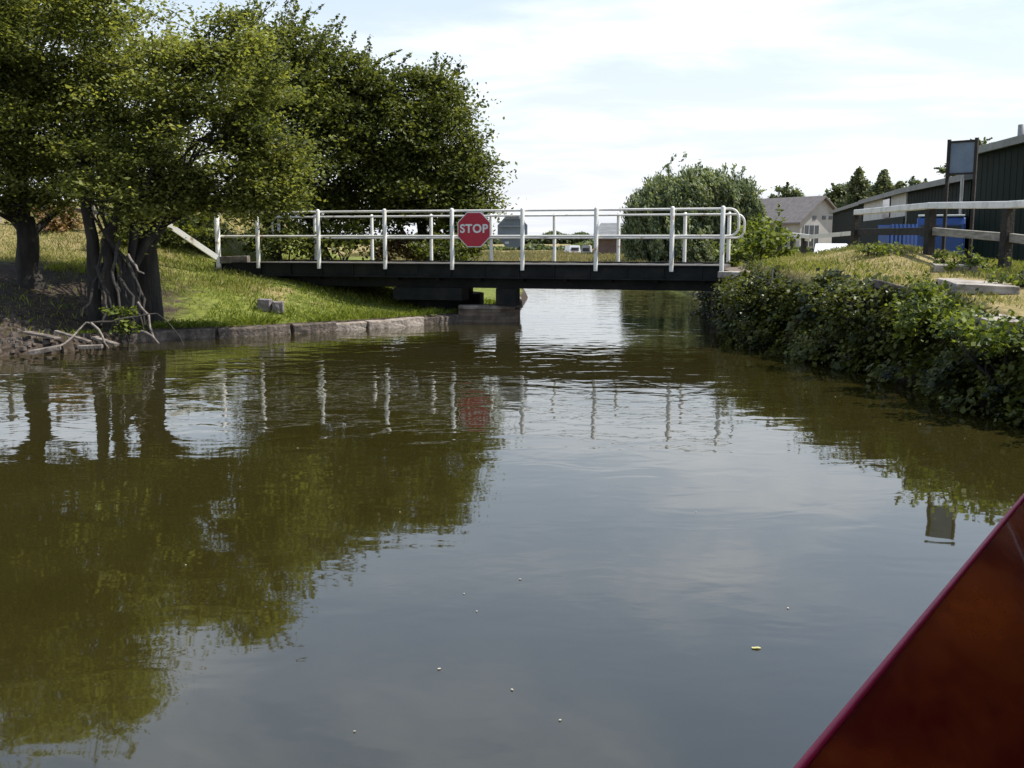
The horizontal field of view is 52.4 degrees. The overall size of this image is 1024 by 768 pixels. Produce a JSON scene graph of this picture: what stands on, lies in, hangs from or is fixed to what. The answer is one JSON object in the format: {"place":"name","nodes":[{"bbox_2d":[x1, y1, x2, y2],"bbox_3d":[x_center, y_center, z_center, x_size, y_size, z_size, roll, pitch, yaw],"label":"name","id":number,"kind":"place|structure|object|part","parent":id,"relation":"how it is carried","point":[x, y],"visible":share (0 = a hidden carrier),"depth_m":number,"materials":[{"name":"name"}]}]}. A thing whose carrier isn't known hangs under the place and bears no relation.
{"place":"outdoors","nodes":[
{"label":"outdoors","id":0,"kind":"place"},
{"bbox_2d":[0,200,338,296],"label":"grass","id":1,"kind":"structure","parent":0,"point":[46,259],"depth_m":22.92,"materials":[{"name":"green plant"}]},
{"bbox_2d":[0,240,495,338],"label":"grass","id":2,"kind":"structure","parent":0,"point":[289,314],"depth_m":20.84,"materials":[{"name":"green plant"}]},
{"bbox_2d":[60,307,457,334],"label":"grass","id":3,"kind":"structure","parent":0,"point":[159,324],"depth_m":18.55,"materials":[{"name":"green plant"}]},
{"bbox_2d":[0,289,1023,767],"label":"water","id":4,"kind":"structure","parent":0,"point":[288,551],"depth_m":5.89,"materials":[{"name":"liquid"}]},
{"bbox_2d":[28,345,60,354],"bbox_3d":[-6.603,-0.481,14.700,0.425,0.121,0.200,-3,9,-21],"label":"driftwood plank","id":5,"kind":"object","parent":4,"relation":"on","point":[44,350],"visible":1,"depth_m":14.62,"materials":[{"name":"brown wood"}]},
{"bbox_2d":[60,322,88,346],"bbox_3d":[-6.310,-0.708,14.956,0.057,0.348,0.520,6,10,36],"label":"stick","id":6,"kind":"object","parent":5,"relation":"on","point":[74,334],"visible":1,"depth_m":14.97,"materials":[{"name":"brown wood"}]},
{"bbox_2d":[86,313,155,323],"bbox_3d":[-5.741,-0.961,15.320,0.992,0.128,0.123,-5,9,-30],"label":"stick","id":7,"kind":"object","parent":6,"relation":"on","point":[120,318],"visible":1,"depth_m":15.25,"materials":[{"name":"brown wood"}]},
{"bbox_2d":[157,313,183,344],"bbox_3d":[-5.033,-0.814,15.415,0.749,0.444,0.090,7,11,42],"label":"stick","id":8,"kind":"object","parent":7,"relation":"attached to","point":[171,326],"visible":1,"depth_m":15.51,"materials":[{"name":"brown wood"}]},
{"bbox_2d":[77,344,102,348],"bbox_3d":[-6.018,-0.531,14.845,0.327,0.056,0.120,-1,8,-9],"label":"driftwood plank","id":9,"kind":"object","parent":4,"relation":"on","point":[98,346],"visible":1,"depth_m":14.79,"materials":[{"name":"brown wood"}]},
{"bbox_2d":[90,322,109,348],"bbox_3d":[-5.959,-0.701,15.056,0.391,0.378,0.058,5,9,32],"label":"stick","id":10,"kind":"object","parent":4,"relation":"on","point":[98,329],"visible":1,"depth_m":15.05,"materials":[{"name":"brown wood"}]},
{"bbox_2d":[137,301,153,335],"bbox_3d":[-5.507,-0.965,15.748,0.112,0.549,0.568,-7,11,-43],"label":"stick","id":11,"kind":"object","parent":4,"relation":"on","point":[142,309],"visible":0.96,"depth_m":15.78,"materials":[{"name":"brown wood"}]},
{"bbox_2d":[140,330,159,344],"bbox_3d":[-5.384,-0.699,15.523,0.489,0.194,0.079,6,10,38],"label":"stick","id":12,"kind":"object","parent":4,"relation":"on","point":[149,334],"visible":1,"depth_m":15.56,"materials":[{"name":"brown wood"}]},
{"bbox_2d":[793,493,1023,767],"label":"red boat","id":13,"kind":"object","parent":4,"relation":"on","point":[942,686],"depth_m":1.26,"materials":[{"name":"orange wood"}]},
{"bbox_2d":[0,203,1023,410],"bbox_3d":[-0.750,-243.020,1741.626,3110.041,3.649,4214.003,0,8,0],"label":"ground","id":14,"kind":"structure","parent":0,"point":[8,276],"depth_m":18.83,"materials":[{"name":"green plant"}]},
{"bbox_2d":[0,314,92,353],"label":"rubble","id":15,"kind":"object","parent":14,"relation":"on","point":[15,342],"visible":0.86,"depth_m":15.65,"materials":[{"name":"stone"}]},
{"bbox_2d":[23,331,60,339],"bbox_3d":[-7.006,-0.728,15.499,0.668,0.097,0.130,4,9,26],"label":"driftwood plank","id":16,"kind":"object","parent":15,"relation":"on","point":[38,334],"visible":1,"depth_m":15.45,"materials":[{"name":"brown wood"}]},
{"bbox_2d":[0,189,107,228],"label":"rail fence","id":17,"kind":"object","parent":14,"relation":"on","point":[95,212],"visible":0.12,"depth_m":25.16,"materials":[{"name":"brown wood"}]},
{"bbox_2d":[31,204,82,234],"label":"bush","id":18,"kind":"object","parent":14,"relation":"on","point":[59,225],"visible":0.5,"depth_m":25.01,"materials":[{"name":"brown plant"}]},
{"bbox_2d":[54,330,91,342],"bbox_3d":[-6.550,-0.711,15.501,0.865,0.137,0.070,6,10,35],"label":"driftwood plank","id":19,"kind":"object","parent":14,"relation":"on","point":[70,335],"visible":0.94,"depth_m":15.46,"materials":[{"name":"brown wood"}]},
{"bbox_2d":[0,0,184,288],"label":"hawthorn tree","id":20,"kind":"object","parent":14,"relation":"on","point":[28,74],"visible":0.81,"depth_m":16.85,"materials":[{"name":"green plant"}]},
{"bbox_2d":[92,336,118,345],"bbox_3d":[-5.925,-0.624,15.160,0.452,0.123,0.100,4,9,26],"label":"driftwood plank","id":21,"kind":"object","parent":14,"relation":"on","point":[107,341],"visible":0.99,"depth_m":15.12,"materials":[{"name":"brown wood"}]},
{"bbox_2d":[98,204,180,248],"bbox_3d":[-8.413,-3.589,23.716,2.040,1.234,1.494,0,8,0],"label":"bush","id":22,"kind":"object","parent":14,"relation":"on","point":[124,241],"visible":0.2,"depth_m":23.52,"materials":[{"name":"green plant"}]},
{"bbox_2d":[127,330,168,343],"bbox_3d":[-6.100,-0.664,17.295,0.326,0.422,0.883,5,10,33],"label":"edging stone","id":23,"kind":"object","parent":14,"relation":"on","point":[159,335],"visible":0.27,"depth_m":17.14,"materials":[{"name":"grey stone"}]},
{"bbox_2d":[31,0,347,345],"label":"hawthorn tree","id":24,"kind":"object","parent":14,"relation":"on","point":[182,185],"visible":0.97,"depth_m":16.86,"materials":[{"name":"green plant"}]},
{"bbox_2d":[98,305,143,337],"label":"leafy shoot","id":25,"kind":"object","parent":24,"relation":"attached to","point":[124,325],"visible":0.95,"depth_m":15.87,"materials":[{"name":"green plant"}]},
{"bbox_2d":[127,253,143,273],"bbox_3d":[-5.868,-1.870,16.188,0.386,0.319,0.059,5,10,34],"label":"stick","id":26,"kind":"object","parent":24,"relation":"on","point":[132,261],"visible":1,"depth_m":16.20,"materials":[{"name":"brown wood"}]},
{"bbox_2d":[166,328,214,339],"bbox_3d":[-5.517,-0.737,17.781,0.843,0.425,0.326,-4,9,-25],"label":"edging stone","id":27,"kind":"object","parent":14,"relation":"on","point":[200,333],"visible":0.45,"depth_m":17.64,"materials":[{"name":"grey stone"}]},
{"bbox_2d":[160,211,237,253],"bbox_3d":[-7.430,-3.546,24.233,2.034,1.358,1.867,0,8,0],"label":"bush","id":28,"kind":"object","parent":14,"relation":"on","point":[197,228],"visible":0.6,"depth_m":24.09,"materials":[{"name":"green plant"}]},
{"bbox_2d":[214,215,220,271],"bbox_3d":[-6.324,-2.883,22.378,0.105,1.525,0.110,0,8,0],"label":"gate post","id":29,"kind":"object","parent":14,"relation":"on","point":[217,239],"visible":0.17,"depth_m":22.31,"materials":[{"name":"white paint"}]},
{"bbox_2d":[218,327,266,337],"bbox_3d":[-4.715,-0.788,18.147,0.842,0.421,0.325,-4,9,-24],"label":"edging stone","id":30,"kind":"object","parent":14,"relation":"on","point":[238,332],"visible":0.43,"depth_m":18.00,"materials":[{"name":"grey stone"}]},
{"bbox_2d":[257,298,271,311],"bbox_3d":[-4.698,-1.496,19.785,0.262,0.258,0.217,1,8,6],"label":"concrete block","id":31,"kind":"object","parent":14,"relation":"on","point":[264,304],"depth_m":19.69,"materials":[{"name":"grey concrete"}]},
{"bbox_2d":[246,324,290,335],"bbox_3d":[-4.368,-0.837,18.422,0.850,0.426,0.323,-6,10,-36],"label":"edging stone","id":32,"kind":"object","parent":14,"relation":"on","point":[280,329],"visible":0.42,"depth_m":18.37,"materials":[{"name":"grey stone"}]},
{"bbox_2d":[272,301,283,313],"bbox_3d":[-4.455,-1.451,19.790,0.227,0.256,0.221,-1,8,-9],"label":"concrete block","id":33,"kind":"object","parent":14,"relation":"on","point":[278,306],"depth_m":19.70,"materials":[{"name":"grey concrete"}]},
{"bbox_2d":[234,217,331,260],"bbox_3d":[-5.456,-3.407,25.029,2.424,1.311,1.986,0,8,0],"label":"bush","id":34,"kind":"object","parent":14,"relation":"on","point":[270,245],"visible":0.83,"depth_m":24.70,"materials":[{"name":"green plant"}]},
{"bbox_2d":[291,321,335,333],"bbox_3d":[-3.654,-0.917,18.971,0.887,0.424,0.322,-6,10,-37],"label":"edging stone","id":35,"kind":"object","parent":14,"relation":"on","point":[314,327],"visible":0.44,"depth_m":18.83,"materials":[{"name":"grey stone"}]},
{"bbox_2d":[200,0,434,259],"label":"bushy tree","id":36,"kind":"object","parent":14,"relation":"on","point":[315,80],"visible":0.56,"depth_m":25.22,"materials":[{"name":"green plant"}]},
{"bbox_2d":[295,215,382,259],"bbox_3d":[-4.184,-3.390,25.311,2.102,1.428,1.836,0,8,0],"label":"bush","id":37,"kind":"object","parent":14,"relation":"on","point":[348,244],"visible":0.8,"depth_m":25.17,"materials":[{"name":"green plant"}]},
{"bbox_2d":[336,321,366,330],"bbox_3d":[-3.156,-0.949,19.376,0.904,0.423,0.324,-6,10,-38],"label":"edging stone","id":38,"kind":"object","parent":14,"relation":"on","point":[355,325],"visible":0.33,"depth_m":19.31,"materials":[{"name":"grey stone"}]},
{"bbox_2d":[365,319,405,328],"bbox_3d":[-2.454,-1.029,19.909,0.862,0.422,0.324,-7,10,-39],"label":"edging stone","id":39,"kind":"object","parent":14,"relation":"on","point":[378,324],"visible":0.48,"depth_m":19.74,"materials":[{"name":"grey stone"}]},
{"bbox_2d":[359,231,429,259],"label":"bush","id":40,"kind":"object","parent":14,"relation":"on","point":[396,245],"visible":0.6,"depth_m":26.71,"materials":[{"name":"green plant"}]},
{"bbox_2d":[385,316,423,326],"bbox_3d":[-2.122,-1.086,20.225,0.886,0.423,0.321,-8,11,-44],"label":"edging stone","id":41,"kind":"object","parent":14,"relation":"on","point":[415,321],"visible":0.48,"depth_m":20.22,"materials":[{"name":"grey stone"}]},
{"bbox_2d":[323,46,518,260],"bbox_3d":[-2.313,-5.290,26.345,5.422,6.397,4.551,0,8,0],"label":"bushy tree","id":42,"kind":"object","parent":14,"relation":"on","point":[455,174],"visible":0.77,"depth_m":25.78,"materials":[{"name":"green plant"}]},
{"bbox_2d":[424,316,452,324],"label":"edging stone","id":43,"kind":"object","parent":14,"relation":"on","point":[438,320],"visible":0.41,"depth_m":20.65,"materials":[{"name":"grey stone"}]},
{"bbox_2d":[400,232,478,260],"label":"bush","id":44,"kind":"object","parent":14,"relation":"on","point":[438,250],"visible":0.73,"depth_m":25.04,"materials":[{"name":"green plant"}]},
{"bbox_2d":[434,314,461,322],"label":"edging stone","id":45,"kind":"object","parent":14,"relation":"on","point":[457,318],"visible":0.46,"depth_m":21.06,"materials":[{"name":"grey stone"}]},
{"bbox_2d":[324,230,591,243],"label":"hedgerow","id":46,"kind":"object","parent":14,"relation":"on","point":[548,241],"visible":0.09,"depth_m":226.53,"materials":[{"name":"green plant"}]},
{"bbox_2d":[458,297,522,321],"bbox_3d":[-0.435,-1.357,22.822,1.317,0.940,3.421,0,8,0],"label":"bridge abutment","id":47,"kind":"object","parent":14,"relation":"on","point":[481,312],"visible":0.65,"depth_m":21.14,"materials":[{"name":"concrete"}]},
{"bbox_2d":[213,206,745,309],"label":"swing bridge","id":48,"kind":"structure","parent":47,"relation":"on","point":[446,285],"depth_m":21.23,"materials":[{"name":"black metal"}]},
{"bbox_2d":[167,224,218,259],"bbox_3d":[-6.729,-3.020,21.741,1.193,0.854,0.070,-6,10,-38],"label":"slanting rail","id":49,"kind":"object","parent":48,"relation":"attached to","point":[195,243],"visible":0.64,"depth_m":21.76,"materials":[{"name":"white paint"}]},
{"bbox_2d":[219,256,249,263],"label":"timber beam","id":50,"kind":"structure","parent":48,"relation":"on","point":[226,259],"depth_m":22.32,"materials":[{"name":"grey wood"}]},
{"bbox_2d":[457,212,490,246],"bbox_3d":[-0.748,-3.064,20.641,0.690,0.690,0.064,2,8,16],"label":"stop sign","id":51,"kind":"object","parent":48,"relation":"attached to","point":[474,229],"visible":1,"depth_m":20.61,"materials":[{"name":"red metal"}]},
{"bbox_2d":[498,217,526,246],"bbox_3d":[0.005,-3.449,23.539,0.704,0.704,0.042,2,8,16],"label":"sign seen from behind","id":52,"kind":"object","parent":48,"relation":"attached to","point":[508,225],"visible":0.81,"depth_m":23.56,"materials":[{"name":"grey metal"}]},
{"bbox_2d":[478,239,593,250],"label":"hedgerow","id":53,"kind":"object","parent":14,"relation":"on","point":[529,246],"visible":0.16,"depth_m":110.22,"materials":[{"name":"green plant"}]},
{"bbox_2d":[564,245,580,252],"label":"moored boat","id":54,"kind":"object","parent":14,"relation":"on","point":[571,248],"visible":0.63,"depth_m":82.71,"materials":[{"name":"white paint"}]},
{"bbox_2d":[338,249,808,261],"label":"field grass","id":55,"kind":"structure","parent":14,"relation":"on","point":[535,255],"depth_m":60.13,"materials":[{"name":"green plant"}]},
{"bbox_2d":[581,246,591,252],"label":"moored boat","id":56,"kind":"object","parent":14,"relation":"on","point":[587,249],"visible":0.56,"depth_m":78.85,"materials":[{"name":"white plastic"}]},
{"bbox_2d":[593,223,623,253],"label":"barn","id":57,"kind":"structure","parent":14,"relation":"on","point":[608,246],"depth_m":71.34,"materials":[{"name":"brown brick"}]},
{"bbox_2d":[620,151,771,261],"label":"willow tree","id":58,"kind":"object","parent":14,"relation":"on","point":[706,187],"visible":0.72,"depth_m":50.10,"materials":[{"name":"green plant"}]},
{"bbox_2d":[710,266,749,321],"bbox_3d":[4.461,-1.442,19.955,1.383,1.502,4.923,0,8,3],"label":"bridge abutment","id":59,"kind":"object","parent":14,"relation":"on","point":[727,273],"visible":0.18,"depth_m":19.30,"materials":[{"name":"concrete"}]},
{"bbox_2d":[705,269,799,310],"bbox_3d":[3.856,-1.449,16.216,1.096,0.695,2.406,-5,9,-30],"label":"bank bush","id":60,"kind":"object","parent":14,"relation":"on","point":[725,289],"visible":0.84,"depth_m":16.33,"materials":[{"name":"green plant"}]},
{"bbox_2d":[711,203,801,263],"bbox_3d":[5.520,-3.299,23.579,1.557,1.656,2.736,6,10,37],"label":"elder bush","id":61,"kind":"object","parent":14,"relation":"on","point":[767,244],"visible":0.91,"depth_m":23.54,"materials":[{"name":"green plant"}]},
{"bbox_2d":[767,181,804,197],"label":"tree","id":62,"kind":"object","parent":14,"relation":"on","point":[787,192],"visible":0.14,"depth_m":132.04,"materials":[{"name":"green plant"}]},
{"bbox_2d":[776,246,813,251],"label":"hedgerow","id":63,"kind":"object","parent":14,"relation":"on","point":[808,249],"visible":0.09,"depth_m":86.34,"materials":[{"name":"green plant"}]},
{"bbox_2d":[761,196,836,248],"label":"house","id":64,"kind":"structure","parent":14,"relation":"on","point":[810,215],"depth_m":106.81,"materials":[{"name":"tile"}]},
{"bbox_2d":[803,225,819,246],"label":"window","id":65,"kind":"structure","parent":64,"relation":"in","point":[808,229],"depth_m":106.24,"materials":[{"name":"grey glass"}]},
{"bbox_2d":[778,231,850,255],"bbox_3d":[8.198,-3.254,28.572,0.481,1.881,2.982,-4,9,-28],"label":"white barrier","id":66,"kind":"object","parent":14,"relation":"on","point":[804,238],"visible":0.34,"depth_m":28.33,"materials":[{"name":"paint"}]},
{"bbox_2d":[814,243,847,252],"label":"parked car","id":67,"kind":"object","parent":14,"relation":"on","point":[821,246],"visible":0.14,"depth_m":50.66,"materials":[{"name":"white metal"}]},
{"bbox_2d":[823,178,850,207],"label":"broadleaf tree","id":68,"kind":"object","parent":14,"relation":"on","point":[835,193],"visible":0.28,"depth_m":137.07,"materials":[{"name":"green plant"}]},
{"bbox_2d":[829,202,863,243],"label":"green shed","id":69,"kind":"structure","parent":14,"relation":"on","point":[841,221],"depth_m":86.53,"materials":[{"name":"green metal"}]},
{"bbox_2d":[793,272,909,336],"bbox_3d":[4.305,-0.995,13.198,1.138,0.821,2.036,-3,9,-23],"label":"bank bush","id":70,"kind":"object","parent":14,"relation":"on","point":[854,308],"visible":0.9,"depth_m":13.25,"materials":[{"name":"green plant"}]},
{"bbox_2d":[681,256,1023,426],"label":"bank ivy","id":71,"kind":"object","parent":14,"relation":"on","point":[947,370],"visible":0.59,"depth_m":13.13,"materials":[{"name":"green plant"}]},
{"bbox_2d":[834,166,872,207],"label":"conifer tree","id":72,"kind":"object","parent":14,"relation":"on","point":[857,185],"visible":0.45,"depth_m":122.33,"materials":[{"name":"green plant"}]},
{"bbox_2d":[864,169,894,196],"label":"conifer tree","id":73,"kind":"object","parent":14,"relation":"on","point":[883,183],"visible":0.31,"depth_m":117.46,"materials":[{"name":"green plant"}]},
{"bbox_2d":[852,240,907,258],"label":"weed clump","id":74,"kind":"object","parent":14,"relation":"on","point":[875,248],"visible":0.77,"depth_m":16.19,"materials":[{"name":"green plant"}]},
{"bbox_2d":[738,242,1023,307],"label":"grass","id":75,"kind":"structure","parent":14,"relation":"on","point":[909,248],"depth_m":15.68,"materials":[{"name":"green plant"}]},
{"bbox_2d":[858,188,907,245],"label":"pale shed","id":76,"kind":"structure","parent":14,"relation":"on","point":[896,197],"depth_m":61.79,"materials":[{"name":"white metal"}]},
{"bbox_2d":[882,197,890,217],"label":"window","id":77,"kind":"structure","parent":76,"relation":"in","point":[886,201],"depth_m":60.98,"materials":[{"name":"white glass"}]},
{"bbox_2d":[869,278,905,292],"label":"stone slab","id":78,"kind":"structure","parent":14,"relation":"on","point":[878,284],"depth_m":12.82,"materials":[{"name":"grey stone"}]},
{"bbox_2d":[878,224,917,246],"bbox_3d":[9.628,-3.312,26.023,0.770,1.360,0.558,-2,8,-14],"label":"slatted crate","id":79,"kind":"object","parent":14,"relation":"on","point":[910,239],"visible":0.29,"depth_m":25.75,"materials":[{"name":"blue paint"}]},
{"bbox_2d":[894,181,903,189],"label":"conifer tree","id":80,"kind":"object","parent":14,"relation":"on","point":[897,185],"visible":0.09,"depth_m":112.87,"materials":[{"name":"green plant"}]},
{"bbox_2d":[900,176,927,187],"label":"broadleaf tree","id":81,"kind":"object","parent":14,"relation":"on","point":[913,181],"visible":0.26,"depth_m":93.06,"materials":[{"name":"green plant"}]},
{"bbox_2d":[879,270,966,343],"bbox_3d":[4.580,-0.834,11.430,0.935,0.839,1.054,6,10,38],"label":"bank bush","id":82,"kind":"object","parent":14,"relation":"on","point":[922,300],"visible":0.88,"depth_m":11.47,"materials":[{"name":"green plant"}]},
{"bbox_2d":[900,174,972,251],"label":"green shed","id":83,"kind":"structure","parent":14,"relation":"on","point":[960,188],"depth_m":46.84,"materials":[{"name":"green metal"}]},
{"bbox_2d":[850,200,1023,269],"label":"timber fence","id":84,"kind":"object","parent":14,"relation":"on","point":[1006,237],"visible":0.86,"depth_m":15.85,"materials":[{"name":"grey wood"}]},
{"bbox_2d":[917,214,965,254],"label":"container","id":85,"kind":"object","parent":14,"relation":"on","point":[956,221],"visible":0.44,"depth_m":41.48,"materials":[{"name":"blue paint"}]},
{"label":"window","id":86,"kind":"part","parent":85,"relation":"part of","materials":[{"name":"glass"}]},
{"bbox_2d":[933,163,955,177],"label":"broadleaf tree","id":87,"kind":"object","parent":14,"relation":"on","point":[942,169],"visible":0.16,"depth_m":78.59,"materials":[{"name":"green plant"}]},
{"bbox_2d":[931,262,981,271],"bbox_3d":[6.486,-1.715,15.311,0.610,0.122,1.812,4,9,18],"label":"stone step","id":88,"kind":"object","parent":14,"relation":"on","point":[938,266],"visible":0.42,"depth_m":14.50,"materials":[{"name":"stone"}]},
{"bbox_2d":[928,244,985,263],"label":"weed clump","id":89,"kind":"object","parent":14,"relation":"on","point":[939,256],"visible":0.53,"depth_m":15.29,"materials":[{"name":"green plant"}]},
{"bbox_2d":[941,138,978,254],"bbox_3d":[7.079,-2.830,16.459,0.047,2.057,0.475,-8,11,-43],"label":"notice board","id":90,"kind":"object","parent":14,"relation":"on","point":[962,157],"visible":0.74,"depth_m":16.36,"materials":[{"name":"grey metal"}]},
{"bbox_2d":[910,289,1023,386],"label":"bank bush","id":91,"kind":"object","parent":14,"relation":"on","point":[1005,342],"visible":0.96,"depth_m":9.83,"materials":[{"name":"green plant"}]},
{"bbox_2d":[943,251,1011,270],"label":"weed clump","id":92,"kind":"object","parent":14,"relation":"on","point":[968,259],"visible":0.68,"depth_m":14.39,"materials":[{"name":"green plant"}]},
{"bbox_2d":[936,278,1019,294],"bbox_3d":[5.718,-1.208,12.857,0.692,0.123,1.911,4,9,15],"label":"stone step","id":93,"kind":"object","parent":14,"relation":"on","point":[973,285],"visible":0.73,"depth_m":12.00,"materials":[{"name":"stone"}]},
{"bbox_2d":[970,137,992,145],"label":"bare topped tree","id":94,"kind":"object","parent":14,"relation":"on","point":[983,143],"visible":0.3,"depth_m":73.28,"materials":[{"name":"green plant"}]},
{"bbox_2d":[959,313,1023,333],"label":"stone step","id":95,"kind":"object","parent":14,"relation":"on","point":[996,318],"visible":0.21,"depth_m":10.20,"materials":[{"name":"concrete"}]},
{"bbox_2d":[972,124,1023,260],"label":"green warehouse","id":96,"kind":"structure","parent":14,"relation":"on","point":[1000,171],"depth_m":37.46,"materials":[{"name":"green metal"}]},
{"bbox_2d":[984,265,1023,286],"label":"weed clump","id":97,"kind":"object","parent":14,"relation":"on","point":[1014,278],"visible":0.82,"depth_m":12.35,"materials":[{"name":"green plant"}]},
{"bbox_2d":[0,0,1023,234],"label":"sky","id":98,"kind":"structure","parent":0,"point":[596,97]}
]}

